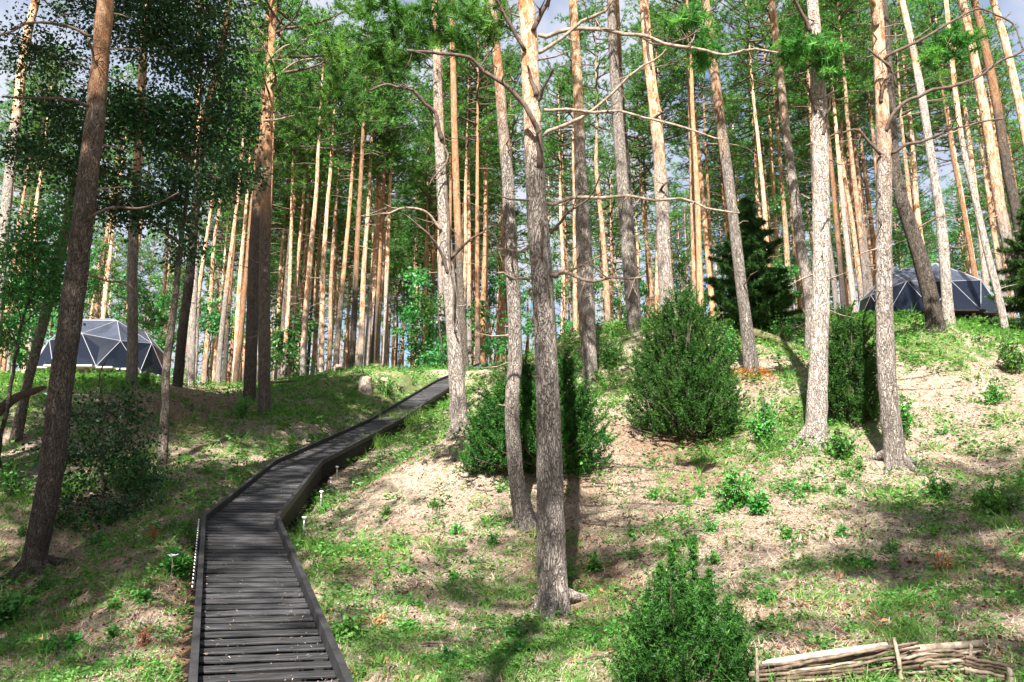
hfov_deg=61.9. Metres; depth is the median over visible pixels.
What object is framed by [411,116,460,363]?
pine tree
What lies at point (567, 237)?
pine tree
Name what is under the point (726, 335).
leafy bush
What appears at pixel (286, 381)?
fallen log
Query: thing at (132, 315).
pine tree
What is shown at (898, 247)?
broadleaf tree
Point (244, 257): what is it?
pine tree
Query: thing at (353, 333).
pine tree
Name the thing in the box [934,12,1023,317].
pine tree
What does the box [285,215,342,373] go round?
pine tree
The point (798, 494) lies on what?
seedling
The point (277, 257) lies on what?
pine tree
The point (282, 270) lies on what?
pine tree
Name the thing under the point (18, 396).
fallen log
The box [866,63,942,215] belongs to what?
pine tree
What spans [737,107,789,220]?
pine tree
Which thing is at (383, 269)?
pine tree
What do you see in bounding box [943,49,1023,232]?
pine tree
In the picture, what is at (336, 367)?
wooden bench
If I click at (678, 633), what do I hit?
juniper bush
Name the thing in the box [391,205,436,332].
pine tree
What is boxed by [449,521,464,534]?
seedling
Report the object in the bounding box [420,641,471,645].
fallen twig
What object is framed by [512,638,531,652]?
seedling
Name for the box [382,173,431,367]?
pine tree
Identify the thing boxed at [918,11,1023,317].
pine tree
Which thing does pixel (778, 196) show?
broadleaf tree
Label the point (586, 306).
pine tree
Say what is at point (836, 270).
broadleaf tree
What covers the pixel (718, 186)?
pine tree
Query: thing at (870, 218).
pine tree
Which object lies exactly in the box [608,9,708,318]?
pine tree
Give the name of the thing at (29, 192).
pine tree
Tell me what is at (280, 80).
pine tree
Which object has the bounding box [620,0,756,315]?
pine tree
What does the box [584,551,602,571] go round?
leafy bush
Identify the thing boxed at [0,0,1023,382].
sky
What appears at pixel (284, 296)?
pine tree
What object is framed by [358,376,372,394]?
tree stump
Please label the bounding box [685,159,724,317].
pine tree
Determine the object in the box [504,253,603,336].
broadleaf tree
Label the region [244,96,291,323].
pine tree
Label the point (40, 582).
seedling
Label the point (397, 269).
pine tree
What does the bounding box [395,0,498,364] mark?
pine tree
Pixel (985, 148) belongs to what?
pine tree
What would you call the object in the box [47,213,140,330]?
broadleaf tree
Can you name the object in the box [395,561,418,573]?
seedling
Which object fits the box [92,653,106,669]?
seedling
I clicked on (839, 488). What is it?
seedling
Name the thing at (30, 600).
seedling
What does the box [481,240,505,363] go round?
pine tree
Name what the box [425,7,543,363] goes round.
pine tree
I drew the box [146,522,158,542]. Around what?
withered seedling
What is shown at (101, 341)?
dome tent
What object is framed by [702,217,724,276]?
pine tree
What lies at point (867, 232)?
pine tree
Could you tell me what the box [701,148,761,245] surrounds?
pine tree
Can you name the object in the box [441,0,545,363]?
pine tree
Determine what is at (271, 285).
pine tree
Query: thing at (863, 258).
pine tree
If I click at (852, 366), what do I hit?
juniper bush
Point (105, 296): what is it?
pine tree
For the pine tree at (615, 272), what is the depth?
72.77 m
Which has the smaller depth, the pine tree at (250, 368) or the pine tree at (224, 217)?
the pine tree at (250, 368)
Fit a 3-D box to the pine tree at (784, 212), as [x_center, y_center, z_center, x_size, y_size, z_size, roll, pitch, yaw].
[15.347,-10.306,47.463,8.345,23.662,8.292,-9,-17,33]
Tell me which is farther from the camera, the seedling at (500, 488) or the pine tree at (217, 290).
the pine tree at (217, 290)
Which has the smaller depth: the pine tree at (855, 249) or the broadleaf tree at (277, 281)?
the pine tree at (855, 249)
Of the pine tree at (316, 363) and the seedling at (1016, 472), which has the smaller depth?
the seedling at (1016, 472)
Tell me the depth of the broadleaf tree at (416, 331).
43.53 m
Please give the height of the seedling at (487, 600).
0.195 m
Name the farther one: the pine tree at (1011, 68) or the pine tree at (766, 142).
the pine tree at (766, 142)
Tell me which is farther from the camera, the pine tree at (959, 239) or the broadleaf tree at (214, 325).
the pine tree at (959, 239)
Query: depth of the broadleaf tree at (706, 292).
52.32 m
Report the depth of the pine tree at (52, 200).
59.68 m
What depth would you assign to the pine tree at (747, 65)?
44.67 m
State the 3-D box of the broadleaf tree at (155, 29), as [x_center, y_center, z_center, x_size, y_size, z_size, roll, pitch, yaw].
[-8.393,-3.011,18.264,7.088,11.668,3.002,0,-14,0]
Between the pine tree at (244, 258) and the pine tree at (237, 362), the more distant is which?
the pine tree at (244, 258)
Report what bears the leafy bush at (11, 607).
on the ground at (700, 504)
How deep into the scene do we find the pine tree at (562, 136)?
58.12 m
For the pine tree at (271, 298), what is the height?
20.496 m
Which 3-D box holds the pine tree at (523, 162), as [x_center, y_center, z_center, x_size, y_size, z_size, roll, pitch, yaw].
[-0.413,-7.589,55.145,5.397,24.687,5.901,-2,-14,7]
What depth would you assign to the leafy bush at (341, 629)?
7.49 m
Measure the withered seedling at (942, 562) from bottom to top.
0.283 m
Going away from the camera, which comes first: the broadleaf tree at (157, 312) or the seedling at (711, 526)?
the seedling at (711, 526)
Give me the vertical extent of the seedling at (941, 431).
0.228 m
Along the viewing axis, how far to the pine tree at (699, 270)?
41.20 m
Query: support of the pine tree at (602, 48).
on the ground at (700, 504)
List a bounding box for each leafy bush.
[0,455,36,497]
[0,585,28,624]
[97,445,171,494]
[138,368,156,387]
[160,544,195,578]
[233,392,251,417]
[331,610,368,640]
[373,375,398,395]
[567,447,604,474]
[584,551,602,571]
[597,330,624,369]
[710,461,755,508]
[717,314,740,360]
[744,486,772,515]
[745,381,782,445]
[767,311,799,342]
[822,425,858,460]
[897,387,913,438]
[919,470,956,500]
[969,478,1023,515]
[980,381,1009,404]
[992,328,1023,374]
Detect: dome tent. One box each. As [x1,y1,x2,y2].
[37,318,163,375]
[858,263,996,314]
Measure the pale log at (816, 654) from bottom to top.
0.151 m
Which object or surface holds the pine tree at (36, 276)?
on the ground at (700, 504)
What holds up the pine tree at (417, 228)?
on the ground at (700, 504)
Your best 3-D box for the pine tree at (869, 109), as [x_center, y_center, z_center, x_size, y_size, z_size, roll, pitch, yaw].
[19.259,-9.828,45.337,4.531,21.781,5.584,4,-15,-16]
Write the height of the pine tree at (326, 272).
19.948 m
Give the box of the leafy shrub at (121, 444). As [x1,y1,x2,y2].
[9,358,182,536]
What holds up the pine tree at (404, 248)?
on the ground at (700, 504)
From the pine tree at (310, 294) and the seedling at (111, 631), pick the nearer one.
the seedling at (111, 631)
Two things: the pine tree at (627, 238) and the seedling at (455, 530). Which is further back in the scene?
the pine tree at (627, 238)
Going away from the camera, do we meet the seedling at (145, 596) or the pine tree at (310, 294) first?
the seedling at (145, 596)
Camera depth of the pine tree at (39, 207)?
61.36 m
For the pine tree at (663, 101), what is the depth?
53.75 m
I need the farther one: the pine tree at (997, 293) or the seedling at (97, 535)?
the pine tree at (997, 293)
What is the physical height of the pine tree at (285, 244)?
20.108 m
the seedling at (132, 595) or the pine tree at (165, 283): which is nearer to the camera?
the seedling at (132, 595)
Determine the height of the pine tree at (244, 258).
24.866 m
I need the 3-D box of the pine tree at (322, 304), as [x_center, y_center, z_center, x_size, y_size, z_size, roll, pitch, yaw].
[-9.877,-7.026,44.557,7.204,21.593,5.344,-8,-16,28]
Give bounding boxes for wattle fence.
[748,637,1014,681]
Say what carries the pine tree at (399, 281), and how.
on the ground at (700, 504)
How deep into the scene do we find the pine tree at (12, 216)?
61.82 m
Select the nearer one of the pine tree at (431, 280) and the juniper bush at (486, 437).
the juniper bush at (486, 437)
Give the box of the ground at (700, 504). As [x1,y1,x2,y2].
[0,320,1023,681]
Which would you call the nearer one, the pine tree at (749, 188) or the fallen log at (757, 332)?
the fallen log at (757, 332)
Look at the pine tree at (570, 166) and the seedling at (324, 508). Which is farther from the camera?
the pine tree at (570, 166)
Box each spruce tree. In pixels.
[703,196,804,330]
[976,196,1023,331]
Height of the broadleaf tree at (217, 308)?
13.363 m
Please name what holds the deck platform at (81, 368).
on the ground at (700, 504)
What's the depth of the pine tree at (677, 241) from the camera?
71.55 m
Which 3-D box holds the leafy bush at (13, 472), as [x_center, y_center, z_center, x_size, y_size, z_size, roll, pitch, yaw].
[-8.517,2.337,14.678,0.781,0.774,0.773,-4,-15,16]
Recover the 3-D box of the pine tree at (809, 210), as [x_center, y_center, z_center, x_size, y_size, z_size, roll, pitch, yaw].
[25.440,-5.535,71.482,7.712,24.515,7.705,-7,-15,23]
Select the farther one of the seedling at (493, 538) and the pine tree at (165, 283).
the pine tree at (165, 283)
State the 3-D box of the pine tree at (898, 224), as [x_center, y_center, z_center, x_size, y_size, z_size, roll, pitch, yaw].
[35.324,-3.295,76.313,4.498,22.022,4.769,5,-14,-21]
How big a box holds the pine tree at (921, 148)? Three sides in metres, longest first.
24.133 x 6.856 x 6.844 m
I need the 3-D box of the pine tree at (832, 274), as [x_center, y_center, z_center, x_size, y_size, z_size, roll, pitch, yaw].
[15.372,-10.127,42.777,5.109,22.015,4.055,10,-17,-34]
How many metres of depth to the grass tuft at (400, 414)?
24.65 m
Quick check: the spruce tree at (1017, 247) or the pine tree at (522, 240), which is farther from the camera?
the pine tree at (522, 240)
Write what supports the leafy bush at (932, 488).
on the ground at (700, 504)
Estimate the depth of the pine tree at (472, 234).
66.57 m
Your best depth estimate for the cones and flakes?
8.78 m
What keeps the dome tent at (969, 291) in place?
on the deck platform at (973, 312)
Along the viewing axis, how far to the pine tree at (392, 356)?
77.46 m
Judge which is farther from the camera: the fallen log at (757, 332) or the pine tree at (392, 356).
the pine tree at (392, 356)
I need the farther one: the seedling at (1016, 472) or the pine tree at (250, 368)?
the pine tree at (250, 368)
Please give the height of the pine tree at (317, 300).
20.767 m
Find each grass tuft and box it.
[272,528,320,548]
[362,430,401,449]
[372,406,427,428]
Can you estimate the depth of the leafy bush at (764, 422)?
14.26 m
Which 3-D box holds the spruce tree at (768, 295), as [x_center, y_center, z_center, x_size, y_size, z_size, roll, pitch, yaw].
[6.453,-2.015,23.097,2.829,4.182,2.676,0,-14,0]
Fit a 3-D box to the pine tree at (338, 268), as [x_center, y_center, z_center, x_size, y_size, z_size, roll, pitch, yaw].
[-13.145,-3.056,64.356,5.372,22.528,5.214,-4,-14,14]
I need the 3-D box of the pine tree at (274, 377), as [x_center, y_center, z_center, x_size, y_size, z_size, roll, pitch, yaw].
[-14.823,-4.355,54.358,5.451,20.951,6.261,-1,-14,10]
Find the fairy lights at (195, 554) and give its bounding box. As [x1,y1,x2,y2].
[191,519,199,587]
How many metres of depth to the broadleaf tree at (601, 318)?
74.65 m
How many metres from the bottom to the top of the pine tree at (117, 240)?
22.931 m
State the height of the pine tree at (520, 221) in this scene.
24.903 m
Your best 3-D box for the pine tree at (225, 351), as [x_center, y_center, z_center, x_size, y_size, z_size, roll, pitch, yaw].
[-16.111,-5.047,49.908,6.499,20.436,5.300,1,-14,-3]
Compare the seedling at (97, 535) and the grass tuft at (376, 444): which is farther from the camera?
the grass tuft at (376, 444)
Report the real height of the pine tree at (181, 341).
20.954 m
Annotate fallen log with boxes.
[0,383,46,415]
[271,379,295,383]
[753,322,794,346]
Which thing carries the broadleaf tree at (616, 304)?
on the ground at (700, 504)
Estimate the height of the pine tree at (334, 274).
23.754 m
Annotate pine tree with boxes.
[0,0,76,335]
[0,0,178,584]
[0,43,115,369]
[0,69,79,369]
[0,82,52,211]
[0,103,77,372]
[0,177,60,372]
[2,71,80,370]
[3,244,48,318]
[6,142,63,368]
[6,228,57,370]
[9,99,116,442]
[45,111,101,338]
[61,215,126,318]
[64,190,121,273]
[72,88,174,318]
[84,85,152,318]
[85,231,138,317]
[86,63,158,318]
[106,4,162,386]
[109,244,149,320]
[110,105,185,317]
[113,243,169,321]
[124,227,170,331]
[126,91,221,344]
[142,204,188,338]
[145,244,201,330]
[151,0,280,385]
[153,0,261,386]
[163,84,275,384]
[165,0,361,400]
[175,152,245,383]
[177,69,252,381]
[184,99,289,385]
[186,167,246,383]
[199,189,245,372]
[201,209,240,364]
[204,45,281,384]
[207,240,245,323]
[208,211,281,341]
[210,15,299,384]
[210,180,248,306]
[212,143,273,383]
[216,42,285,378]
[218,0,340,415]
[221,156,306,383]
[223,41,318,320]
[224,129,279,374]
[230,0,325,383]
[233,259,294,315]
[234,253,275,313]
[236,133,300,266]
[241,2,344,379]
[242,0,386,374]
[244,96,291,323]
[248,143,334,379]
[248,146,333,370]
[250,151,350,343]
[255,62,331,378]
[270,199,303,376]
[270,201,303,379]
[270,213,321,305]
[271,92,350,377]
[271,222,302,314]
[274,0,499,440]
[274,70,358,379]
[275,166,363,270]
[277,115,353,370]
[279,22,396,372]
[283,152,363,352]
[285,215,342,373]
[291,260,328,316]
[293,180,343,373]
[294,147,353,374]
[298,53,396,371]
[301,42,419,369]
[302,219,381,360]
[309,119,372,367]
[309,246,344,372]
[311,0,421,367]
[311,16,424,367]
[316,164,371,362]
[317,185,374,364]
[321,0,777,622]
[325,221,382,362]
[326,243,361,319]
[327,51,431,334]
[327,156,410,319]
[330,169,412,363]
[334,42,431,365]
[335,249,367,359]
[337,223,412,350]
[342,66,423,366]
[351,122,429,363]
[351,148,421,363]
[351,216,410,347]
[353,89,426,363]
[358,47,431,365]
[359,241,385,320]
[368,209,403,366]
[371,201,436,368]
[377,222,412,366]
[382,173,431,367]
[383,214,419,368]
[383,231,429,368]
[385,100,463,369]
[386,123,452,343]
[389,219,436,340]
[390,183,436,335]
[391,144,431,367]
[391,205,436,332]
[393,114,493,322]
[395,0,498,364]
[396,189,436,336]
[397,147,452,346]
[401,63,479,333]
[402,245,437,317]
[407,159,497,268]
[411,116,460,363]
[412,45,486,362]
[419,35,507,302]
[421,49,520,365]
[423,155,488,285]
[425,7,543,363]
[429,0,498,376]
[429,186,492,266]
[433,110,493,285]
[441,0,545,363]
[446,85,501,364]
[448,163,481,283]
[452,194,499,338]
[459,60,557,362]
[459,90,517,354]
[463,155,500,325]
[466,44,556,358]
[471,57,544,357]
[471,167,516,363]
[471,193,517,319]
[474,0,536,531]
[474,150,527,360]
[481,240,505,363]
[482,207,557,298]
[488,175,525,362]
[513,81,610,335]
[514,55,611,336]
[515,132,600,298]
[519,140,572,331]
[523,151,602,310]
[538,9,611,333]
[547,0,642,323]
[551,218,577,331]
[555,0,597,384]
[557,233,594,329]
[565,133,634,324]
[566,147,655,322]
[572,186,652,323]
[586,68,697,317]
[588,0,640,333]
[589,201,642,307]
[600,137,675,297]
[605,0,654,323]
[605,12,701,314]
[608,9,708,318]
[609,88,677,318]
[619,231,675,305]
[620,0,750,305]
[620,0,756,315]
[622,0,683,314]
[622,13,686,226]
[641,187,703,286]
[643,55,755,295]
[649,105,721,272]
[652,208,704,307]
[656,0,733,318]
[672,187,705,289]
[684,185,724,313]
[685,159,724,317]
[686,92,754,242]
[688,0,759,375]
[689,123,754,240]
[699,0,798,266]
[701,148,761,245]
[702,0,807,311]
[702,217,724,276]
[708,42,793,228]
[709,90,768,209]
[710,138,781,232]
[724,0,794,262]
[729,99,809,265]
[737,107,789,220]
[739,87,811,314]
[741,172,783,254]
[743,69,810,309]
[750,92,837,314]
[753,187,807,265]
[755,0,863,212]
[757,0,847,314]
[757,67,842,229]
[758,0,811,352]
[763,124,837,262]
[764,2,904,301]
[765,138,812,235]
[767,0,853,452]
[770,0,870,310]
[770,75,856,247]
[770,150,839,248]
[770,155,812,254]
[772,27,875,297]
[772,197,811,305]
[773,0,911,296]
[777,83,866,313]
[778,0,873,312]
[790,4,911,272]
[804,78,875,304]
[805,77,875,272]
[805,207,854,281]
[809,218,856,290]
[827,0,1023,473]
[828,0,908,240]
[828,4,912,290]
[829,82,914,286]
[829,123,874,301]
[830,104,902,227]
[830,184,867,295]
[845,0,951,268]
[849,0,955,332]
[850,0,955,244]
[865,176,957,268]
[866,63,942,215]
[868,0,959,326]
[873,196,924,266]
[875,158,951,262]
[890,0,994,278]
[893,0,982,277]
[893,207,957,270]
[894,188,960,264]
[896,29,965,256]
[896,46,989,275]
[896,63,974,262]
[899,0,998,289]
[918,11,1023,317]
[922,0,1015,330]
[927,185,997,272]
[931,221,994,286]
[932,228,980,276]
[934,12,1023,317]
[942,163,999,256]
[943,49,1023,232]
[945,0,1023,327]
[945,137,1021,317]
[958,30,1023,295]
[964,134,1023,230]
[970,0,1022,259]
[972,198,1010,316]
[974,194,1020,273]
[976,119,1023,239]
[979,118,1023,207]
[979,137,1023,233]
[989,0,1023,148]
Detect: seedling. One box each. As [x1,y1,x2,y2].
[13,523,27,537]
[22,595,40,605]
[35,634,61,655]
[36,575,58,591]
[60,631,85,651]
[63,581,81,601]
[87,531,109,543]
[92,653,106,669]
[101,623,124,639]
[102,514,114,525]
[103,596,123,612]
[115,650,141,669]
[125,586,145,599]
[131,588,155,603]
[136,623,153,648]
[144,561,165,576]
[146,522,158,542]
[314,501,329,513]
[355,611,386,626]
[375,452,384,459]
[376,506,393,517]
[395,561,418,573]
[396,614,422,630]
[404,592,423,607]
[426,499,441,508]
[434,643,459,662]
[448,569,461,579]
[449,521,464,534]
[476,593,490,605]
[486,532,499,544]
[489,640,504,654]
[493,479,508,492]
[500,618,526,638]
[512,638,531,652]
[586,633,614,648]
[604,619,624,637]
[624,523,639,538]
[646,487,660,500]
[676,530,698,546]
[693,483,708,498]
[701,514,720,532]
[704,549,722,564]
[712,496,728,514]
[754,584,779,603]
[779,519,798,540]
[781,477,798,489]
[791,486,805,499]
[794,477,816,492]
[828,416,846,424]
[831,522,850,537]
[832,481,846,494]
[834,467,862,478]
[842,549,858,567]
[854,454,867,471]
[856,551,874,568]
[880,539,899,554]
[925,549,953,570]
[934,425,948,435]
[1014,468,1023,481]
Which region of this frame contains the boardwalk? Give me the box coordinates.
[188,362,499,681]
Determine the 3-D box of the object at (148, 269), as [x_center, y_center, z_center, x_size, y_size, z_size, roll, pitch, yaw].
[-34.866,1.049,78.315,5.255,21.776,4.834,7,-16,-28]
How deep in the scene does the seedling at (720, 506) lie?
11.13 m
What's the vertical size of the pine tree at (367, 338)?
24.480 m
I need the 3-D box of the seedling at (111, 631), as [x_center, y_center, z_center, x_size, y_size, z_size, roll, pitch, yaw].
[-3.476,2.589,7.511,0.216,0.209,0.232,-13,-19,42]
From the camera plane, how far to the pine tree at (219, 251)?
67.02 m
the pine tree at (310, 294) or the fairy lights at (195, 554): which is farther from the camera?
the pine tree at (310, 294)
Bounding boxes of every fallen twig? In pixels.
[400,583,418,593]
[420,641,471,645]
[472,622,498,632]
[576,652,623,663]
[631,556,649,565]
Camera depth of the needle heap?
17.65 m
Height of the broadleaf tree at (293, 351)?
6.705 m
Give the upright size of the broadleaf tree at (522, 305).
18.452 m
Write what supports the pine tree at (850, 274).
on the ground at (700, 504)
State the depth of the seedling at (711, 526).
10.34 m
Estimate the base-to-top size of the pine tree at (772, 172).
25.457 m
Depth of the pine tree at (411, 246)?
68.83 m
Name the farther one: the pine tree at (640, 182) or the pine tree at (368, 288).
the pine tree at (368, 288)
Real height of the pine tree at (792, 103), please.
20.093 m
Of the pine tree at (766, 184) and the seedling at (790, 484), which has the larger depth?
the pine tree at (766, 184)
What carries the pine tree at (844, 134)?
on the ground at (700, 504)
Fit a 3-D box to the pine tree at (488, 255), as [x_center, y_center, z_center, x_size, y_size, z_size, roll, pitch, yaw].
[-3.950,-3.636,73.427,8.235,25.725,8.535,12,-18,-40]
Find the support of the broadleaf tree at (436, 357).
on the ground at (700, 504)
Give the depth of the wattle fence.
5.22 m
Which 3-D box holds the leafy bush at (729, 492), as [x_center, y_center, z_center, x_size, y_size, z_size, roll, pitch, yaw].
[2.894,1.914,11.229,0.527,0.693,0.650,9,-17,-32]
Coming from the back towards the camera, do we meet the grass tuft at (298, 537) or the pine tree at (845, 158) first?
the pine tree at (845, 158)
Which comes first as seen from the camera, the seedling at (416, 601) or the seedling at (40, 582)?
the seedling at (416, 601)
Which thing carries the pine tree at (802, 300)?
on the ground at (700, 504)
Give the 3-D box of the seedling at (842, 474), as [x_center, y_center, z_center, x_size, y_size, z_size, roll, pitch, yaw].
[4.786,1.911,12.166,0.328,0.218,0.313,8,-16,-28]
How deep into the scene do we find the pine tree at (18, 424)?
18.36 m
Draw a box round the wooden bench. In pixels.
[333,364,347,371]
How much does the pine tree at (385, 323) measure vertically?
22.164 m
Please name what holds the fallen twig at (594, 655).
on the ground at (700, 504)
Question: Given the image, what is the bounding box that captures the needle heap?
[730,366,797,387]
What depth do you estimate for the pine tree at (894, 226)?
76.38 m
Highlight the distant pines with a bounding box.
[6,192,1022,384]
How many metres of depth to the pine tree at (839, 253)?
44.22 m
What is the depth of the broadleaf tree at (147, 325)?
52.09 m
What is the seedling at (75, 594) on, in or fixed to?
on the ground at (700, 504)
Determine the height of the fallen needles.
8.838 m
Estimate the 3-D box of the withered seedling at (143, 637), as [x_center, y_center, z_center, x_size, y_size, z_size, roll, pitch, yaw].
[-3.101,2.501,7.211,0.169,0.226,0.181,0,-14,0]
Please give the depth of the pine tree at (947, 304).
21.52 m
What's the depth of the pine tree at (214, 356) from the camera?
62.28 m
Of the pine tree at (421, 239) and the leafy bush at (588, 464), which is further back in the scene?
the pine tree at (421, 239)
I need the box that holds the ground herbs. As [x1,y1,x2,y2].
[0,309,1023,681]
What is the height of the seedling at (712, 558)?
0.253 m
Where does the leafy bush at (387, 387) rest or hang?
on the ground at (700, 504)
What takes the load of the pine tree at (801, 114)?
on the ground at (700, 504)
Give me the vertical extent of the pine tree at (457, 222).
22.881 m
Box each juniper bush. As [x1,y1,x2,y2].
[450,345,620,476]
[596,534,777,681]
[622,281,750,441]
[802,300,879,425]
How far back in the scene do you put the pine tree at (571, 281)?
79.93 m
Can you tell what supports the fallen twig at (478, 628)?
on the ground at (700, 504)
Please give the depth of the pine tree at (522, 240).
77.87 m
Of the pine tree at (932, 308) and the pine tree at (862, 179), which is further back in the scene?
the pine tree at (862, 179)
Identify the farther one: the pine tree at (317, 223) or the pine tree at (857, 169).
the pine tree at (317, 223)
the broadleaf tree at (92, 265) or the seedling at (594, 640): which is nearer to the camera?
the seedling at (594, 640)
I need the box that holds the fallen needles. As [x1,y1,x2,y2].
[203,379,444,681]
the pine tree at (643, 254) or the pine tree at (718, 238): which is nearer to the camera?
the pine tree at (718, 238)
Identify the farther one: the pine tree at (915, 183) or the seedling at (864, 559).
the pine tree at (915, 183)
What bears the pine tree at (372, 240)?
on the ground at (700, 504)
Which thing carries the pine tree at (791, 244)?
on the ground at (700, 504)
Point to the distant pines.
(341, 357)
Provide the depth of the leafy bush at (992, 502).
9.96 m
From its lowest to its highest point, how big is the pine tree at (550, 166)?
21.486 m
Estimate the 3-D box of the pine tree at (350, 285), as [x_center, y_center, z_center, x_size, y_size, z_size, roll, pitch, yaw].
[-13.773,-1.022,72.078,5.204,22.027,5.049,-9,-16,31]
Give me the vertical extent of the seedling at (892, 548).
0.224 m
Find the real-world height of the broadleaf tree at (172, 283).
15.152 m
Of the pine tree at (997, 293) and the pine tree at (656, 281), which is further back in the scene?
the pine tree at (656, 281)
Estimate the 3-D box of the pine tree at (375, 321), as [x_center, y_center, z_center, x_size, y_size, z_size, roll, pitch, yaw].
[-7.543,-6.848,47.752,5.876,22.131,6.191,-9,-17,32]
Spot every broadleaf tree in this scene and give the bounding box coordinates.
[0,0,283,465]
[0,187,100,472]
[0,232,59,369]
[40,193,108,336]
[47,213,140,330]
[91,285,179,348]
[99,245,224,369]
[150,246,221,361]
[154,287,245,384]
[198,275,246,371]
[270,231,316,374]
[270,247,318,370]
[271,289,317,377]
[357,233,436,369]
[388,280,466,364]
[390,279,444,368]
[397,253,466,368]
[407,254,497,367]
[419,197,494,336]
[429,228,527,337]
[465,269,526,362]
[480,227,559,355]
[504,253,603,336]
[567,211,643,325]
[610,253,691,321]
[703,258,727,313]
[766,189,811,297]
[781,232,871,314]
[892,226,929,269]
[895,190,967,270]
[952,171,1008,274]
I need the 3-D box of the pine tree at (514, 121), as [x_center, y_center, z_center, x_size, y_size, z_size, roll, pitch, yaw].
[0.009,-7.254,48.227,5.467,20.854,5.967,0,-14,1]
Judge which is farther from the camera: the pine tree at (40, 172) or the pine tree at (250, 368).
the pine tree at (40, 172)
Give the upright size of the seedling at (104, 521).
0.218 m
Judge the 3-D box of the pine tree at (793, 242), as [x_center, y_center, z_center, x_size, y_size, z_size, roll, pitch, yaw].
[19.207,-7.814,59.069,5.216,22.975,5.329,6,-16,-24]
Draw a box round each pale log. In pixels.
[760,642,887,663]
[899,640,982,652]
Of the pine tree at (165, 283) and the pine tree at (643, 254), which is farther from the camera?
the pine tree at (643, 254)
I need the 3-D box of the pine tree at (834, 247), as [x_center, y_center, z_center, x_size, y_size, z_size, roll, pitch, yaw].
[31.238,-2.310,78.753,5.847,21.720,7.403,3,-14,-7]
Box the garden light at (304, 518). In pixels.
[302,516,306,533]
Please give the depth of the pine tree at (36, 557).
12.20 m
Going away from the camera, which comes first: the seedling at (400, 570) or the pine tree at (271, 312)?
the seedling at (400, 570)
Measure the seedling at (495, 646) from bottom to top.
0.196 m
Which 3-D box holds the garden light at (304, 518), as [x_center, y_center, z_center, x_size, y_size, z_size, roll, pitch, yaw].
[-3.172,2.860,12.994,0.084,0.372,0.082,0,-14,0]
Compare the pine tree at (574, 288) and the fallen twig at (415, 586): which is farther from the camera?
the pine tree at (574, 288)
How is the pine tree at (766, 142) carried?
on the ground at (700, 504)
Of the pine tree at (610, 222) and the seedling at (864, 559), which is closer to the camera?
the seedling at (864, 559)
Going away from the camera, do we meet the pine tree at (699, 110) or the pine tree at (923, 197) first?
the pine tree at (699, 110)
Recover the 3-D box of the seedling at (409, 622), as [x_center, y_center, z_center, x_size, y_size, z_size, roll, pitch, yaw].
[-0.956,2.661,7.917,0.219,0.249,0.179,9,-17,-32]
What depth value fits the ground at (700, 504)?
11.94 m
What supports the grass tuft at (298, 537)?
on the ground at (700, 504)
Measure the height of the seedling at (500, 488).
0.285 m
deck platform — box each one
[22,365,171,381]
[905,309,1008,321]
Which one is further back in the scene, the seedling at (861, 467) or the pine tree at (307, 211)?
the pine tree at (307, 211)
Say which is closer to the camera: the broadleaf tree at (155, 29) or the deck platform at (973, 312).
the broadleaf tree at (155, 29)
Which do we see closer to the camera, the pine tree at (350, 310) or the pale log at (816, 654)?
the pale log at (816, 654)
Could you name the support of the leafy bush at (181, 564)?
on the ground at (700, 504)
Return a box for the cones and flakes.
[0,326,1023,681]
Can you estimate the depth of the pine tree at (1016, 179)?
71.47 m
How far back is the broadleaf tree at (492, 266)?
68.69 m
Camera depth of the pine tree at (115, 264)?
76.12 m
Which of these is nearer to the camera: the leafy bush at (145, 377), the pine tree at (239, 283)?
the leafy bush at (145, 377)
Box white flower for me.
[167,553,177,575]
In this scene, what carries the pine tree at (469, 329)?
on the ground at (700, 504)
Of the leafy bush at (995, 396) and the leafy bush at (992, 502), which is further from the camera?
the leafy bush at (995, 396)
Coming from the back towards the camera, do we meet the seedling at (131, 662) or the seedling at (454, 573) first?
the seedling at (454, 573)
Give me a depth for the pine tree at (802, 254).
20.44 m
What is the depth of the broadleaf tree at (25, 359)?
34.89 m
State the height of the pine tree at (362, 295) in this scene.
22.323 m
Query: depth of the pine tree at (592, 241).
80.77 m
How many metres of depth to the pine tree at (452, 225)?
61.67 m
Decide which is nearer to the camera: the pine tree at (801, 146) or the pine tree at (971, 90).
the pine tree at (971, 90)
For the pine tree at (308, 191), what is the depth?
48.66 m
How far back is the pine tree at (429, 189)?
54.62 m
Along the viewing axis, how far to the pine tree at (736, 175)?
62.59 m
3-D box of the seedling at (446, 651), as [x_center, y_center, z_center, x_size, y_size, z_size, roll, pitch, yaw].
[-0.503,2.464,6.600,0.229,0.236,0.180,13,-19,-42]
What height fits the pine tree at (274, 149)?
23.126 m
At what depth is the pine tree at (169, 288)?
81.58 m
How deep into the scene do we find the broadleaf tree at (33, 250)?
16.65 m
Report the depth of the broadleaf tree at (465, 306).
62.26 m
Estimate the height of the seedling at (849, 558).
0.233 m
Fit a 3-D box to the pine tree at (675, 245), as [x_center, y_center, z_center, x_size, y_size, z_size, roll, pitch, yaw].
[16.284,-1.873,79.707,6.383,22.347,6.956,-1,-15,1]
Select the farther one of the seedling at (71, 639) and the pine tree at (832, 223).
the pine tree at (832, 223)
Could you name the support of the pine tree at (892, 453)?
on the ground at (700, 504)
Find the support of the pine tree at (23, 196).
on the ground at (700, 504)

